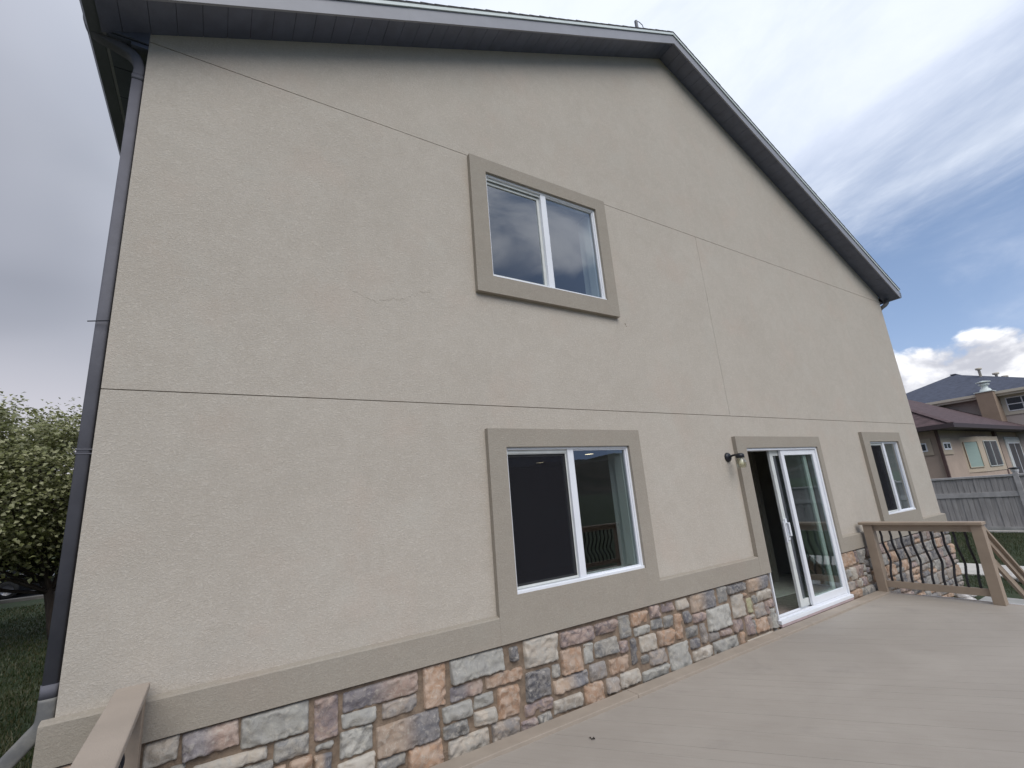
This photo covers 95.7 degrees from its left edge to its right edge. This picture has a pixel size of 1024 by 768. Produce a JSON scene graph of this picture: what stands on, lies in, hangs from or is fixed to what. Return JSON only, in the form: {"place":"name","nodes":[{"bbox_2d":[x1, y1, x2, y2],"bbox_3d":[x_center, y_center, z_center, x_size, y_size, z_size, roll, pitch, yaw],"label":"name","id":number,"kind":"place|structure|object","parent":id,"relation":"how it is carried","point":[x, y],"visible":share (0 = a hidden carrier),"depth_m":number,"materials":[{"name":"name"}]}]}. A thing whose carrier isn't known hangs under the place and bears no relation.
{"place":"outdoors","nodes":[
{"label":"outdoors","id":0,"kind":"place"},
{"bbox_2d":[0,590,41,599],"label":"road","id":1,"kind":"structure","parent":0,"point":[21,595],"depth_m":19.24,"materials":[{"name":"grey asphalt"}]},
{"bbox_2d":[0,570,53,599],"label":"parked car","id":2,"kind":"object","parent":1,"relation":"on","point":[8,585],"visible":0.4,"depth_m":18.71,"materials":[{"name":"black paint"}]},
{"bbox_2d":[0,604,47,767],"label":"grass","id":3,"kind":"structure","parent":0,"point":[8,645],"depth_m":8.33,"materials":[{"name":"green plant"}]},
{"bbox_2d":[0,532,1023,767],"bbox_3d":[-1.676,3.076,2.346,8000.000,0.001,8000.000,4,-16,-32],"label":"ground","id":4,"kind":"structure","parent":0,"point":[41,601],"depth_m":9.20,"materials":[{"name":"green plant"}]},
{"bbox_2d":[0,595,43,603],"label":"kerb","id":5,"kind":"structure","parent":4,"relation":"on","point":[21,599],"depth_m":17.65,"materials":[{"name":"concrete"}]},
{"bbox_2d":[0,409,78,576],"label":"tree","id":6,"kind":"object","parent":4,"relation":"on","point":[49,466],"visible":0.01,"depth_m":27.91,"materials":[{"name":"green plant"}]},
{"bbox_2d":[0,388,81,640],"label":"tree","id":7,"kind":"object","parent":4,"relation":"on","point":[32,523],"visible":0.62,"depth_m":9.96,"materials":[{"name":"green plant"}]},
{"bbox_2d":[0,0,963,767],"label":"house","id":8,"kind":"structure","parent":4,"relation":"on","point":[410,314],"depth_m":3.97,"materials":[{"name":"paint"}]},
{"bbox_2d":[467,153,619,317],"bbox_3d":[0.316,-1.518,5.150,1.839,1.514,0.336,4,-16,-32],"label":"window","id":9,"kind":"structure","parent":8,"relation":"in","point":[600,298],"depth_m":5.02,"materials":[{"name":"paint"}]},
{"bbox_2d":[485,428,662,645],"bbox_3d":[0.554,1.313,4.449,1.859,1.716,0.336,4,-16,-32],"label":"window","id":10,"kind":"structure","parent":8,"relation":"in","point":[543,585],"depth_m":4.20,"materials":[{"name":"paint"}]},
{"bbox_2d":[724,453,746,466],"bbox_3d":[2.756,0.931,5.692,0.116,0.201,0.225,4,-16,-32],"label":"wall lamp","id":11,"kind":"object","parent":8,"relation":"attached to","point":[728,457],"visible":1,"depth_m":5.65,"materials":[{"name":"black metal"}]},
{"bbox_2d":[773,573,795,597],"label":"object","id":12,"kind":"object","parent":8,"relation":"on","point":[784,586],"visible":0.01,"depth_m":7.32,"materials":[{"name":"grey"}]},
{"bbox_2d":[731,436,853,627],"bbox_3d":[3.788,1.845,6.246,2.127,2.265,0.172,4,-16,-32],"label":"patio door","id":13,"kind":"structure","parent":8,"relation":"in","point":[781,446],"depth_m":6.27,"materials":[{"name":"paint"}]},
{"bbox_2d":[858,432,923,539],"bbox_3d":[6.580,1.713,8.059,1.545,1.742,0.126,4,-16,-32],"label":"window","id":14,"kind":"structure","parent":8,"relation":"in","point":[895,496],"depth_m":8.06,"materials":[{"name":"paint"}]},
{"bbox_2d":[430,590,1023,767],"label":"deck","id":15,"kind":"structure","parent":4,"relation":"on","point":[882,679],"depth_m":3.62,"materials":[{"name":"paint"}]},
{"bbox_2d":[70,682,149,767],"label":"deck railing","id":16,"kind":"object","parent":15,"relation":"on","point":[114,739],"visible":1,"depth_m":2.03,"materials":[{"name":"paint"}]},
{"bbox_2d":[858,521,1008,605],"bbox_3d":[5.692,2.401,6.353,0.203,0.988,1.385,4,-16,-32],"label":"deck railing","id":17,"kind":"object","parent":15,"relation":"on","point":[995,591],"visible":0.99,"depth_m":6.25,"materials":[{"name":"paint"}]},
{"bbox_2d":[956,594,967,597],"bbox_3d":[7.746,3.665,7.960,0.226,0.137,0.182,2,-15,-24],"label":"river rock","id":18,"kind":"object","parent":4,"relation":"on","point":[960,595],"visible":0.4,"depth_m":7.92,"materials":[{"name":"beige stone"}]},
{"bbox_2d":[962,596,976,599],"bbox_3d":[7.646,3.614,7.731,0.184,0.136,0.182,-12,-16,28],"label":"river rock","id":19,"kind":"object","parent":4,"relation":"on","point":[969,597],"visible":0.39,"depth_m":7.71,"materials":[{"name":"white stone"}]},
{"bbox_2d":[931,472,1023,532],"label":"fence","id":20,"kind":"object","parent":4,"relation":"on","point":[995,503],"visible":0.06,"depth_m":15.57,"materials":[{"name":"grey wood"}]},
{"bbox_2d":[1008,467,1019,472],"bbox_3d":[16.377,2.794,15.096,0.270,0.175,0.270,4,-16,-32],"label":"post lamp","id":21,"kind":"object","parent":20,"relation":"on","point":[1014,469],"visible":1,"depth_m":15.03,"materials":[{"name":"white"}]},
{"bbox_2d":[948,531,1023,593],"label":"grass","id":22,"kind":"structure","parent":4,"relation":"on","point":[1001,542],"depth_m":12.49,"materials":[{"name":"green plant"}]},
{"bbox_2d":[0,0,1023,473],"label":"sky","id":23,"kind":"structure","parent":0,"point":[905,118],"materials":[{"name":"blue"}]},
{"bbox_2d":[906,368,1023,452],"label":"neighbour house","id":24,"kind":"structure","parent":0,"point":[997,397],"depth_m":27.92,"materials":[{"name":"grey paint"}]},
{"bbox_2d":[999,393,1023,415],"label":"window","id":25,"kind":"structure","parent":24,"relation":"in","point":[1013,404],"depth_m":26.59,"materials":[{"name":"beige"}]},
{"bbox_2d":[908,400,1023,478],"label":"neighbour house","id":26,"kind":"structure","parent":0,"point":[955,443],"depth_m":21.17,"materials":[{"name":"brown paint"}]},
{"bbox_2d":[920,438,934,455],"bbox_3d":[17.846,2.802,20.274,0.070,0.710,0.860,4,-16,-32],"label":"window","id":27,"kind":"structure","parent":26,"relation":"in","point":[926,444],"depth_m":20.05,"materials":[{"name":"beige paint"}]},
{"bbox_2d":[940,438,953,454],"bbox_3d":[18.880,2.698,20.128,1.280,0.720,0.070,4,-16,-32],"label":"window","id":28,"kind":"structure","parent":26,"relation":"in","point":[946,443],"depth_m":20.09,"materials":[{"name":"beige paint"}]},
{"bbox_2d":[959,436,1007,475],"bbox_3d":[22.835,4.215,21.962,4.850,3.430,0.465,4,-16,-32],"label":"bay window","id":29,"kind":"structure","parent":26,"relation":"in","point":[983,455],"depth_m":21.32,"materials":[{"name":"beige paint"}]},
{"bbox_2d":[1003,437,1023,472],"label":"window","id":30,"kind":"structure","parent":26,"relation":"in","point":[1013,446],"depth_m":25.24,"materials":[{"name":"plastic"}]},
{"bbox_2d":[957,563,1023,577],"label":"path","id":31,"kind":"structure","parent":0,"point":[971,568],"depth_m":9.99,"materials":[{"name":"concrete"}]},
{"bbox_2d":[980,596,1023,604],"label":"pavement","id":32,"kind":"structure","parent":0,"point":[1010,600],"depth_m":7.57,"materials":[{"name":"grey concrete"}]},
{"bbox_2d":[985,527,1023,598],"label":"stair handrail","id":33,"kind":"object","parent":32,"relation":"on","point":[1007,559],"visible":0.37,"depth_m":6.19,"materials":[{"name":"paint"}]}
]}

